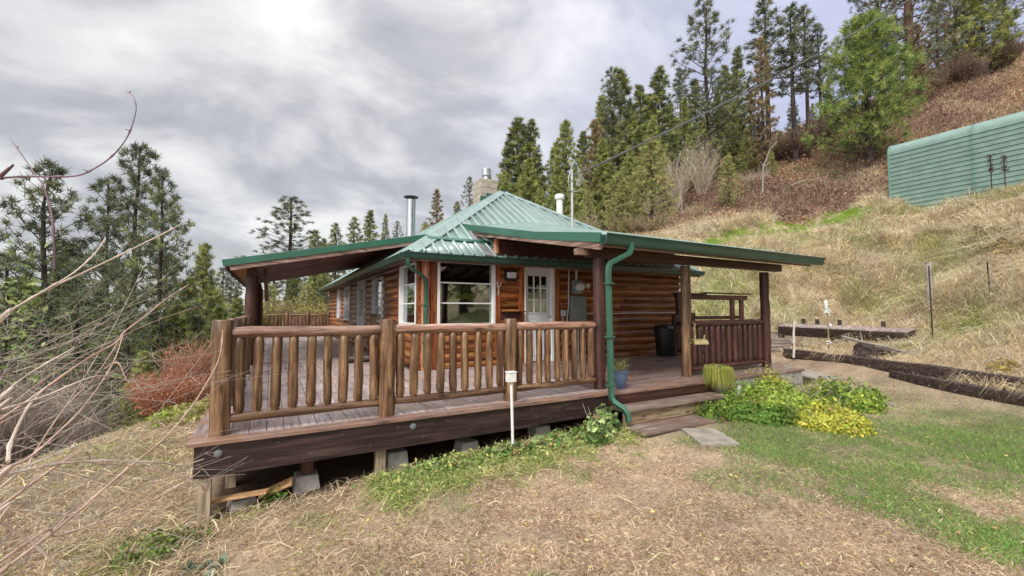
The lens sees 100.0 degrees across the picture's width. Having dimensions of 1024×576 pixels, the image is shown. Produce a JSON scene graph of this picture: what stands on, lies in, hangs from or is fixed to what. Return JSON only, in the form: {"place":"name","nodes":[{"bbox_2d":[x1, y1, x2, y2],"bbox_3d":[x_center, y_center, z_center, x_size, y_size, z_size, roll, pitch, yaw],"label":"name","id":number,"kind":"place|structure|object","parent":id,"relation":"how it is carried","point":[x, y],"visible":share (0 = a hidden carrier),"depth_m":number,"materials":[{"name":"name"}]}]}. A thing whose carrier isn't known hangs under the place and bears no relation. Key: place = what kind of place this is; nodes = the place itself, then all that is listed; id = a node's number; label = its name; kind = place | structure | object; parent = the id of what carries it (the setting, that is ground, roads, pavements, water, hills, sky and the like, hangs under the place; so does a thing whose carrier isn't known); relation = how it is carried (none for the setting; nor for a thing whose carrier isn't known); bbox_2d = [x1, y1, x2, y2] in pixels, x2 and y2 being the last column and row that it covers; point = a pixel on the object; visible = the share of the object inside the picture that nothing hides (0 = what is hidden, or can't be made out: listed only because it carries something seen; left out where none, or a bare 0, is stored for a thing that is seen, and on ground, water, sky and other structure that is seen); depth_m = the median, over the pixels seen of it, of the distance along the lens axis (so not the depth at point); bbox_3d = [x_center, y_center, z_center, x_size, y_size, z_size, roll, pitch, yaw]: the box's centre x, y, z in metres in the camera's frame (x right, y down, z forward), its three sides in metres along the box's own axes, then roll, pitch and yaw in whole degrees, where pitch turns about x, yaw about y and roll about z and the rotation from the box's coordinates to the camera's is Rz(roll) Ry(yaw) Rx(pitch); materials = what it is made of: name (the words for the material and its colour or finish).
{"place":"outdoors","nodes":[
{"label":"outdoors","id":0,"kind":"place"},
{"bbox_2d":[0,47,1023,575],"bbox_3d":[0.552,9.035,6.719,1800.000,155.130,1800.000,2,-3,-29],"label":"ground","id":1,"kind":"structure","parent":0,"point":[338,469],"depth_m":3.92,"materials":[{"name":"beige plant"}]},
{"bbox_2d":[0,273,92,418],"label":"pine tree","id":2,"kind":"object","parent":1,"relation":"on","point":[35,300],"visible":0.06,"depth_m":19.85,"materials":[{"name":"green plant"}]},
{"bbox_2d":[0,250,101,420],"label":"pine tree","id":3,"kind":"object","parent":1,"relation":"on","point":[7,266],"visible":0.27,"depth_m":17.00,"materials":[{"name":"green plant"}]},
{"bbox_2d":[0,309,109,424],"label":"pine tree","id":4,"kind":"object","parent":1,"relation":"on","point":[44,318],"visible":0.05,"depth_m":18.83,"materials":[{"name":"green plant"}]},
{"bbox_2d":[12,270,98,417],"bbox_3d":[-22.353,6.013,20.715,4.398,13.873,4.362,2,-4,-38],"label":"pine tree","id":5,"kind":"object","parent":1,"relation":"on","point":[57,279],"visible":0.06,"depth_m":20.87,"materials":[{"name":"green plant"}]},
{"bbox_2d":[0,349,115,467],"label":"bare bush","id":6,"kind":"object","parent":1,"relation":"on","point":[8,430],"visible":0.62,"depth_m":9.86,"materials":[{"name":"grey plant"}]},
{"bbox_2d":[0,156,123,391],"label":"pine tree","id":7,"kind":"object","parent":1,"relation":"on","point":[43,208],"visible":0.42,"depth_m":22.05,"materials":[{"name":"green plant"}]},
{"bbox_2d":[4,293,133,447],"bbox_3d":[-15.190,4.605,14.925,4.056,8.949,4.023,-2,-4,35],"label":"pine tree","id":8,"kind":"object","parent":1,"relation":"on","point":[75,314],"visible":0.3,"depth_m":14.84,"materials":[{"name":"green plant"}]},
{"bbox_2d":[1,384,141,452],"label":"bare bush","id":9,"kind":"object","parent":1,"relation":"on","point":[82,430],"visible":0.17,"depth_m":12.03,"materials":[{"name":"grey plant"}]},
{"bbox_2d":[49,250,129,432],"bbox_3d":[-19.825,4.874,20.854,4.493,13.513,4.853,-1,-3,24],"label":"pine tree","id":10,"kind":"object","parent":1,"relation":"on","point":[102,269],"visible":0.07,"depth_m":20.71,"materials":[{"name":"green plant"}]},
{"bbox_2d":[47,175,151,433],"bbox_3d":[-22.899,4.235,23.614,6.013,21.656,6.196,-1,-3,13],"label":"pine tree","id":11,"kind":"object","parent":1,"relation":"on","point":[109,197],"visible":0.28,"depth_m":23.84,"materials":[{"name":"green plant"}]},
{"bbox_2d":[59,311,172,442],"bbox_3d":[-13.462,4.450,14.718,3.609,7.358,3.639,-1,-3,21],"label":"pine tree","id":12,"kind":"object","parent":1,"relation":"on","point":[126,343],"visible":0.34,"depth_m":14.76,"materials":[{"name":"green plant"}]},
{"bbox_2d":[32,140,210,429],"bbox_3d":[-17.751,1.978,19.830,5.667,18.131,6.120,-3,-4,40],"label":"pine tree","id":13,"kind":"object","parent":1,"relation":"on","point":[137,149],"visible":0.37,"depth_m":19.77,"materials":[{"name":"green plant"}]},
{"bbox_2d":[106,350,159,432],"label":"pine tree","id":14,"kind":"object","parent":1,"relation":"on","point":[141,363],"visible":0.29,"depth_m":12.71,"materials":[{"name":"green plant"}]},
{"bbox_2d":[105,312,178,424],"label":"pine tree","id":15,"kind":"object","parent":1,"relation":"on","point":[150,333],"visible":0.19,"depth_m":17.89,"materials":[{"name":"green plant"}]},
{"bbox_2d":[0,91,302,575],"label":"bare cane bush","id":16,"kind":"object","parent":1,"relation":"on","point":[6,505],"visible":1,"depth_m":1.75,"materials":[{"name":"beige plant"}]},
{"bbox_2d":[98,167,213,419],"bbox_3d":[-15.304,2.169,18.557,4.103,15.049,4.069,-2,-4,30],"label":"pine tree","id":17,"kind":"object","parent":1,"relation":"on","point":[158,197],"visible":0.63,"depth_m":18.46,"materials":[{"name":"green plant"}]},
{"bbox_2d":[99,512,215,572],"bbox_3d":[-2.681,1.921,3.278,0.704,0.227,0.454,2,-3,-29],"label":"weed patch","id":18,"kind":"object","parent":1,"relation":"on","point":[177,533],"visible":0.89,"depth_m":3.24,"materials":[{"name":"green plant"}]},
{"bbox_2d":[120,251,198,383],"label":"pine tree","id":19,"kind":"object","parent":1,"relation":"on","point":[165,266],"visible":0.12,"depth_m":19.88,"materials":[{"name":"green plant"}]},
{"bbox_2d":[118,358,209,417],"bbox_3d":[-7.721,2.374,9.893,2.197,1.675,2.204,2,-3,-29],"label":"red bush","id":20,"kind":"object","parent":1,"relation":"on","point":[165,393],"visible":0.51,"depth_m":9.52,"materials":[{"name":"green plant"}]},
{"bbox_2d":[142,398,208,427],"bbox_3d":[-5.204,1.984,6.851,1.062,0.424,1.658,2,-3,-29],"label":"weed patch","id":21,"kind":"object","parent":1,"relation":"on","point":[172,411],"visible":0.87,"depth_m":6.50,"materials":[{"name":"green plant"}]},
{"bbox_2d":[143,330,211,387],"bbox_3d":[-7.845,2.017,11.111,2.434,2.315,2.560,-2,-3,29],"label":"red bush","id":22,"kind":"object","parent":1,"relation":"on","point":[193,359],"visible":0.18,"depth_m":10.57,"materials":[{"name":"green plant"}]},
{"bbox_2d":[150,300,206,383],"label":"pine tree","id":23,"kind":"object","parent":1,"relation":"on","point":[178,308],"visible":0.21,"depth_m":18.83,"materials":[{"name":"green plant"}]},
{"bbox_2d":[166,277,211,377],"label":"pine tree","id":24,"kind":"object","parent":1,"relation":"on","point":[196,294],"visible":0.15,"depth_m":21.91,"materials":[{"name":"green plant"}]},
{"bbox_2d":[185,242,231,349],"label":"pine tree","id":25,"kind":"object","parent":1,"relation":"on","point":[208,282],"visible":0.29,"depth_m":26.04,"materials":[{"name":"green plant"}]},
{"bbox_2d":[240,293,312,325],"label":"bush","id":26,"kind":"object","parent":1,"relation":"on","point":[269,310],"visible":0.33,"depth_m":28.23,"materials":[{"name":"green plant"}]},
{"bbox_2d":[232,195,321,305],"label":"pine tree","id":27,"kind":"object","parent":1,"relation":"on","point":[296,227],"visible":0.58,"depth_m":37.04,"materials":[{"name":"green plant"}]},
{"bbox_2d":[292,468,319,494],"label":"pier block","id":28,"kind":"structure","parent":1,"relation":"on","point":[303,483],"depth_m":4.16,"materials":[{"name":"concrete"}]},
{"bbox_2d":[0,394,684,575],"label":"dry straw","id":29,"kind":"object","parent":1,"relation":"on","point":[170,564],"visible":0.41,"depth_m":3.60,"materials":[{"name":"beige plant"}]},
{"bbox_2d":[386,447,408,471],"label":"pier block","id":30,"kind":"structure","parent":1,"relation":"on","point":[397,456],"depth_m":4.56,"materials":[{"name":"concrete"}]},
{"bbox_2d":[186,336,804,524],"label":"deck","id":31,"kind":"structure","parent":1,"relation":"on","point":[306,441],"depth_m":4.82,"materials":[{"name":"brown wood"}]},
{"bbox_2d":[227,316,252,405],"bbox_3d":[-3.958,0.928,6.258,0.179,1.018,5.418,2,-3,-29],"label":"log railing","id":32,"kind":"object","parent":31,"relation":"on","point":[243,321],"visible":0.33,"depth_m":6.28,"materials":[{"name":"brown wood"}]},
{"bbox_2d":[267,313,329,325],"bbox_3d":[-9.940,1.664,20.107,2.679,1.021,0.182,2,-3,-29],"label":"log railing","id":33,"kind":"object","parent":31,"relation":"on","point":[286,319],"visible":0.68,"depth_m":20.03,"materials":[{"name":"brown wood"}]},
{"bbox_2d":[208,318,595,436],"bbox_3d":[-0.751,0.854,4.896,4.440,1.021,0.201,2,-3,-29],"label":"log railing","id":34,"kind":"object","parent":31,"relation":"on","point":[222,418],"visible":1,"depth_m":4.48,"materials":[{"name":"brown wood"}]},
{"bbox_2d":[653,324,676,356],"bbox_3d":[3.781,1.274,10.578,0.580,0.781,0.574,2,-3,-29],"label":"trash can","id":35,"kind":"object","parent":31,"relation":"on","point":[665,337],"visible":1,"depth_m":10.37,"materials":[{"name":"plastic"}]},
{"bbox_2d":[456,438,537,464],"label":"ivy clump","id":36,"kind":"object","parent":1,"relation":"on","point":[508,449],"visible":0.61,"depth_m":4.68,"materials":[{"name":"green plant"}]},
{"bbox_2d":[349,420,652,523],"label":"creeping weeds","id":37,"kind":"object","parent":1,"relation":"on","point":[392,481],"visible":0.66,"depth_m":4.30,"materials":[{"name":"green plant"}]},
{"bbox_2d":[495,116,536,199],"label":"pine tree","id":38,"kind":"object","parent":1,"relation":"on","point":[516,128],"visible":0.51,"depth_m":46.22,"materials":[{"name":"green plant"}]},
{"bbox_2d":[9,386,1023,575],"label":"fallen leaves","id":39,"kind":"object","parent":1,"relation":"on","point":[652,511],"visible":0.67,"depth_m":3.19,"materials":[{"name":"brown plant"}]},
{"bbox_2d":[222,161,825,422],"bbox_3d":[-2.671,-0.356,14.279,10.904,7.030,19.331,2,-3,-29],"label":"log cabin","id":40,"kind":"object","parent":1,"relation":"on","point":[507,255],"visible":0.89,"depth_m":9.24,"materials":[{"name":"brown wood"}]},
{"bbox_2d":[371,276,384,321],"bbox_3d":[-3.539,0.318,11.418,0.135,1.180,1.220,2,-3,-29],"label":"window","id":41,"kind":"structure","parent":40,"relation":"in","point":[377,283],"depth_m":11.58,"materials":[{"name":"clear glass"}]},
{"bbox_2d":[398,262,416,323],"bbox_3d":[-2.114,0.123,8.887,0.135,1.300,1.240,2,-3,-29],"label":"window","id":42,"kind":"structure","parent":40,"relation":"in","point":[407,278],"depth_m":9.09,"materials":[{"name":"white paint"}]},
{"bbox_2d":[437,262,495,323],"bbox_3d":[-0.910,0.104,8.535,1.240,1.300,0.135,2,-3,-29],"label":"window","id":43,"kind":"structure","parent":40,"relation":"in","point":[492,267],"depth_m":8.71,"materials":[{"name":"white paint"}]},
{"bbox_2d":[524,267,554,362],"bbox_3d":[0.565,0.554,9.368,0.770,2.090,0.185,2,-3,-29],"label":"door","id":44,"kind":"structure","parent":40,"relation":"in","point":[548,316],"depth_m":9.39,"materials":[{"name":"white paint"}]},
{"bbox_2d":[691,319,763,370],"bbox_3d":[3.955,1.011,7.836,2.141,0.876,0.123,2,-4,-31],"label":"log railing","id":45,"kind":"object","parent":40,"relation":"attached to","point":[733,343],"visible":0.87,"depth_m":7.78,"materials":[{"name":"brown wood"}]},
{"bbox_2d":[573,0,909,175],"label":"power line","id":46,"kind":"object","parent":40,"relation":"attached to","point":[663,133],"visible":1,"depth_m":13.48,"materials":[{"name":"rubber"}]},
{"bbox_2d":[511,157,549,207],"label":"pine tree","id":47,"kind":"object","parent":1,"relation":"on","point":[529,166],"visible":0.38,"depth_m":42.36,"materials":[{"name":"green plant"}]},
{"bbox_2d":[515,117,547,197],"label":"pine tree","id":48,"kind":"object","parent":1,"relation":"on","point":[531,124],"visible":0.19,"depth_m":47.57,"materials":[{"name":"green plant"}]},
{"bbox_2d":[547,119,586,219],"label":"pine tree","id":49,"kind":"object","parent":1,"relation":"on","point":[565,145],"visible":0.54,"depth_m":44.38,"materials":[{"name":"green plant"}]},
{"bbox_2d":[526,423,617,452],"bbox_3d":[0.733,1.778,5.055,1.414,0.255,0.563,2,-3,-29],"label":"ivy clump","id":50,"kind":"object","parent":1,"relation":"on","point":[594,438],"visible":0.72,"depth_m":4.98,"materials":[{"name":"green plant"}]},
{"bbox_2d":[564,158,589,223],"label":"pine tree","id":51,"kind":"object","parent":1,"relation":"on","point":[580,198],"visible":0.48,"depth_m":39.28,"materials":[{"name":"green plant"}]},
{"bbox_2d":[575,117,609,229],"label":"pine tree","id":52,"kind":"object","parent":1,"relation":"on","point":[595,131],"visible":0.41,"depth_m":41.40,"materials":[{"name":"green plant"}]},
{"bbox_2d":[585,138,618,231],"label":"pine tree","id":53,"kind":"object","parent":1,"relation":"on","point":[603,150],"visible":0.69,"depth_m":40.26,"materials":[{"name":"green plant"}]},
{"bbox_2d":[582,403,622,436],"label":"ivy clump","id":54,"kind":"object","parent":1,"relation":"on","point":[602,419],"visible":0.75,"depth_m":5.27,"materials":[{"name":"green plant"}]},
{"bbox_2d":[585,65,641,199],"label":"pine tree","id":55,"kind":"object","parent":1,"relation":"on","point":[608,84],"visible":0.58,"depth_m":42.65,"materials":[{"name":"green plant"}]},
{"bbox_2d":[600,173,638,232],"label":"pine tree","id":56,"kind":"object","parent":1,"relation":"on","point":[617,194],"visible":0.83,"depth_m":30.22,"materials":[{"name":"green plant"}]},
{"bbox_2d":[597,65,649,202],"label":"pine tree","id":57,"kind":"object","parent":1,"relation":"on","point":[621,76],"visible":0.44,"depth_m":43.41,"materials":[{"name":"green plant"}]},
{"bbox_2d":[614,146,638,218],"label":"pine tree","id":58,"kind":"object","parent":1,"relation":"on","point":[630,156],"visible":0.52,"depth_m":38.36,"materials":[{"name":"green plant"}]},
{"bbox_2d":[625,84,669,173],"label":"pine tree","id":59,"kind":"object","parent":1,"relation":"on","point":[638,91],"visible":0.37,"depth_m":43.71,"materials":[{"name":"green plant"}]},
{"bbox_2d":[625,135,679,229],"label":"pine tree","id":60,"kind":"object","parent":1,"relation":"on","point":[650,163],"visible":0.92,"depth_m":29.18,"materials":[{"name":"green plant"}]},
{"bbox_2d":[636,64,686,203],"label":"pine tree","id":61,"kind":"object","parent":1,"relation":"on","point":[657,95],"visible":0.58,"depth_m":42.50,"materials":[{"name":"green plant"}]},
{"bbox_2d":[609,384,732,436],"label":"front steps","id":62,"kind":"structure","parent":1,"relation":"on","point":[664,408],"depth_m":5.89,"materials":[{"name":"brown wood"}]},
{"bbox_2d":[702,363,735,390],"bbox_3d":[3.219,1.407,6.703,0.503,0.442,0.542,2,-3,-29],"label":"grass planter","id":63,"kind":"object","parent":62,"relation":"on","point":[715,374],"visible":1,"depth_m":6.56,"materials":[{"name":"green plant"}]},
{"bbox_2d":[654,149,695,211],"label":"bare shrub","id":64,"kind":"object","parent":1,"relation":"on","point":[683,184],"visible":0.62,"depth_m":36.13,"materials":[{"name":"grey plant"}]},
{"bbox_2d":[670,98,701,187],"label":"pine tree","id":65,"kind":"object","parent":1,"relation":"on","point":[684,115],"visible":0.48,"depth_m":43.77,"materials":[{"name":"green plant"}]},
{"bbox_2d":[677,132,725,200],"bbox_3d":[16.459,-10.848,37.813,5.101,6.468,4.692,2,-3,-29],"label":"bare shrub","id":66,"kind":"object","parent":1,"relation":"on","point":[697,180],"visible":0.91,"depth_m":37.25,"materials":[{"name":"grey plant"}]},
{"bbox_2d":[681,116,721,184],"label":"pine tree","id":67,"kind":"object","parent":1,"relation":"on","point":[704,128],"visible":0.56,"depth_m":42.47,"materials":[{"name":"green plant"}]},
{"bbox_2d":[681,428,738,446],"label":"paving slab","id":68,"kind":"structure","parent":1,"relation":"on","point":[703,436],"depth_m":5.07,"materials":[{"name":"concrete"}]},
{"bbox_2d":[667,0,754,183],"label":"pine tree","id":69,"kind":"object","parent":1,"relation":"on","point":[706,71],"visible":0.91,"depth_m":42.66,"materials":[{"name":"green plant"}]},
{"bbox_2d":[671,292,750,355],"bbox_3d":[5.452,1.174,11.694,3.100,2.100,0.340,2,-3,-29],"label":"arbor","id":70,"kind":"object","parent":1,"relation":"on","point":[705,296],"visible":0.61,"depth_m":11.72,"materials":[{"name":"brown wood"}]},
{"bbox_2d":[713,153,748,206],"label":"pine tree","id":71,"kind":"object","parent":1,"relation":"on","point":[725,179],"visible":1,"depth_m":32.34,"materials":[{"name":"green plant"}]},
{"bbox_2d":[719,102,744,174],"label":"pine tree","id":72,"kind":"object","parent":1,"relation":"on","point":[735,152],"visible":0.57,"depth_m":45.69,"materials":[{"name":"green plant"}]},
{"bbox_2d":[723,44,756,172],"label":"pine tree","id":73,"kind":"object","parent":1,"relation":"on","point":[737,65],"visible":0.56,"depth_m":46.90,"materials":[{"name":"green plant"}]},
{"bbox_2d":[689,398,800,428],"bbox_3d":[3.334,1.728,6.119,1.530,0.322,1.039,-1,-3,20],"label":"garden plant","id":74,"kind":"object","parent":1,"relation":"on","point":[774,415],"visible":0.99,"depth_m":5.87,"materials":[{"name":"green plant"}]},
{"bbox_2d":[743,35,780,169],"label":"pine tree","id":75,"kind":"object","parent":1,"relation":"on","point":[758,78],"visible":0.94,"depth_m":41.78,"materials":[{"name":"green plant"}]},
{"bbox_2d":[739,0,790,159],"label":"pine tree","id":76,"kind":"object","parent":1,"relation":"on","point":[764,10],"visible":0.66,"depth_m":45.14,"materials":[{"name":"green plant"}]},
{"bbox_2d":[713,371,864,419],"bbox_3d":[4.079,1.657,6.642,2.098,0.610,1.641,2,-3,-29],"label":"garden plant","id":77,"kind":"object","parent":1,"relation":"on","point":[762,393],"visible":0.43,"depth_m":6.47,"materials":[{"name":"green plant"}]},
{"bbox_2d":[759,122,821,162],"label":"bare shrub","id":78,"kind":"object","parent":1,"relation":"on","point":[788,142],"visible":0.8,"depth_m":40.95,"materials":[{"name":"brown plant"}]},
{"bbox_2d":[767,1,815,163],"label":"pine tree","id":79,"kind":"object","parent":1,"relation":"on","point":[791,76],"visible":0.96,"depth_m":40.98,"materials":[{"name":"green plant"}]},
{"bbox_2d":[782,2,824,157],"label":"pine tree","id":80,"kind":"object","parent":1,"relation":"on","point":[818,58],"visible":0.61,"depth_m":41.84,"materials":[{"name":"green plant"}]},
{"bbox_2d":[590,44,1023,235],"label":"bramble thicket","id":81,"kind":"object","parent":1,"relation":"on","point":[768,181],"visible":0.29,"depth_m":35.09,"materials":[{"name":"brown plant"}]},
{"bbox_2d":[600,43,1023,235],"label":"slope grass","id":82,"kind":"structure","parent":1,"relation":"on","point":[856,179],"depth_m":35.35,"materials":[{"name":"brown plant"}]},
{"bbox_2d":[807,23,833,144],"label":"pine tree","id":83,"kind":"object","parent":1,"relation":"on","point":[816,51],"visible":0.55,"depth_m":42.08,"materials":[{"name":"green plant"}]},
{"bbox_2d":[786,394,877,437],"bbox_3d":[4.252,1.681,5.702,1.090,0.444,0.896,2,-3,-29],"label":"garden plant","id":84,"kind":"object","parent":1,"relation":"on","point":[824,418],"visible":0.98,"depth_m":5.51,"materials":[{"name":"yellow plant"}]},
{"bbox_2d":[645,180,1023,393],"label":"bank grass","id":85,"kind":"structure","parent":1,"relation":"on","point":[950,341],"depth_m":13.95,"materials":[{"name":"beige plant"}]},
{"bbox_2d":[778,323,915,345],"bbox_3d":[8.803,1.372,11.595,0.421,0.759,3.207,1,-3,-24],"label":"log bench","id":86,"kind":"object","parent":1,"relation":"on","point":[813,333],"visible":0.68,"depth_m":11.53,"materials":[{"name":"brown wood"}]},
{"bbox_2d":[801,374,893,414],"bbox_3d":[5.481,1.713,7.133,1.058,0.563,1.248,2,-3,-29],"label":"garden plant","id":87,"kind":"object","parent":1,"relation":"on","point":[865,400],"visible":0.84,"depth_m":6.85,"materials":[{"name":"green plant"}]},
{"bbox_2d":[783,348,918,373],"bbox_3d":[7.444,1.618,9.723,0.248,0.238,3.437,0,-3,-4],"label":"retaining log","id":88,"kind":"object","parent":1,"relation":"on","point":[888,366],"visible":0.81,"depth_m":9.09,"materials":[{"name":"brown wood"}]},
{"bbox_2d":[798,5,928,172],"bbox_3d":[27.695,-14.389,33.627,9.187,15.434,8.495,1,-3,-21],"label":"pine tree","id":89,"kind":"object","parent":1,"relation":"on","point":[866,46],"visible":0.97,"depth_m":33.21,"materials":[{"name":"green plant"}]},
{"bbox_2d":[853,342,911,358],"bbox_3d":[8.538,1.377,9.262,1.997,0.368,0.492,-1,-3,24],"label":"log","id":90,"kind":"object","parent":1,"relation":"on","point":[861,349],"visible":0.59,"depth_m":9.37,"materials":[{"name":"brown wood"}]},
{"bbox_2d":[773,345,1023,397],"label":"overhanging grass","id":91,"kind":"structure","parent":1,"relation":"on","point":[994,384],"depth_m":7.27,"materials":[{"name":"beige plant"}]},
{"bbox_2d":[843,0,991,106],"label":"pine tree","id":92,"kind":"object","parent":1,"relation":"on","point":[908,9],"visible":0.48,"depth_m":43.12,"materials":[{"name":"green plant"}]},
{"bbox_2d":[904,23,944,104],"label":"pine tree","id":93,"kind":"object","parent":1,"relation":"on","point":[917,45],"visible":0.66,"depth_m":42.01,"materials":[{"name":"green plant"}]},
{"bbox_2d":[887,111,1023,210],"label":"metal shed","id":94,"kind":"structure","parent":1,"relation":"on","point":[931,169],"depth_m":20.64,"materials":[{"name":"green metal"}]},
{"bbox_2d":[889,371,1023,406],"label":"retaining log","id":95,"kind":"object","parent":1,"relation":"on","point":[1002,395],"visible":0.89,"depth_m":7.05,"materials":[{"name":"brown wood"}]},
{"bbox_2d":[922,0,991,69],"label":"pine tree","id":96,"kind":"object","parent":1,"relation":"on","point":[944,11],"visible":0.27,"depth_m":54.11,"materials":[{"name":"green plant"}]},
{"bbox_2d":[931,46,998,88],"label":"bare shrub","id":97,"kind":"object","parent":1,"relation":"on","point":[972,68],"visible":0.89,"depth_m":46.49,"materials":[{"name":"brown plant"}]},
{"bbox_2d":[918,363,1023,392],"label":"retaining log","id":98,"kind":"object","parent":1,"relation":"on","point":[930,370],"visible":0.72,"depth_m":7.31,"materials":[{"name":"brown wood"}]},
{"bbox_2d":[946,0,1023,75],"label":"pine tree","id":99,"kind":"object","parent":1,"relation":"on","point":[978,7],"visible":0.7,"depth_m":48.88,"materials":[{"name":"green plant"}]},
{"bbox_2d":[948,232,1023,263],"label":"bank plant","id":100,"kind":"object","parent":1,"relation":"on","point":[999,249],"visible":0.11,"depth_m":12.06,"materials":[{"name":"brown plant"}]},
{"bbox_2d":[974,29,1023,71],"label":"bare shrub","id":101,"kind":"object","parent":1,"relation":"on","point":[1004,61],"visible":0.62,"depth_m":48.53,"materials":[{"name":"brown plant"}]},
{"bbox_2d":[0,0,1023,350],"label":"sky","id":102,"kind":"structure","parent":0,"point":[344,108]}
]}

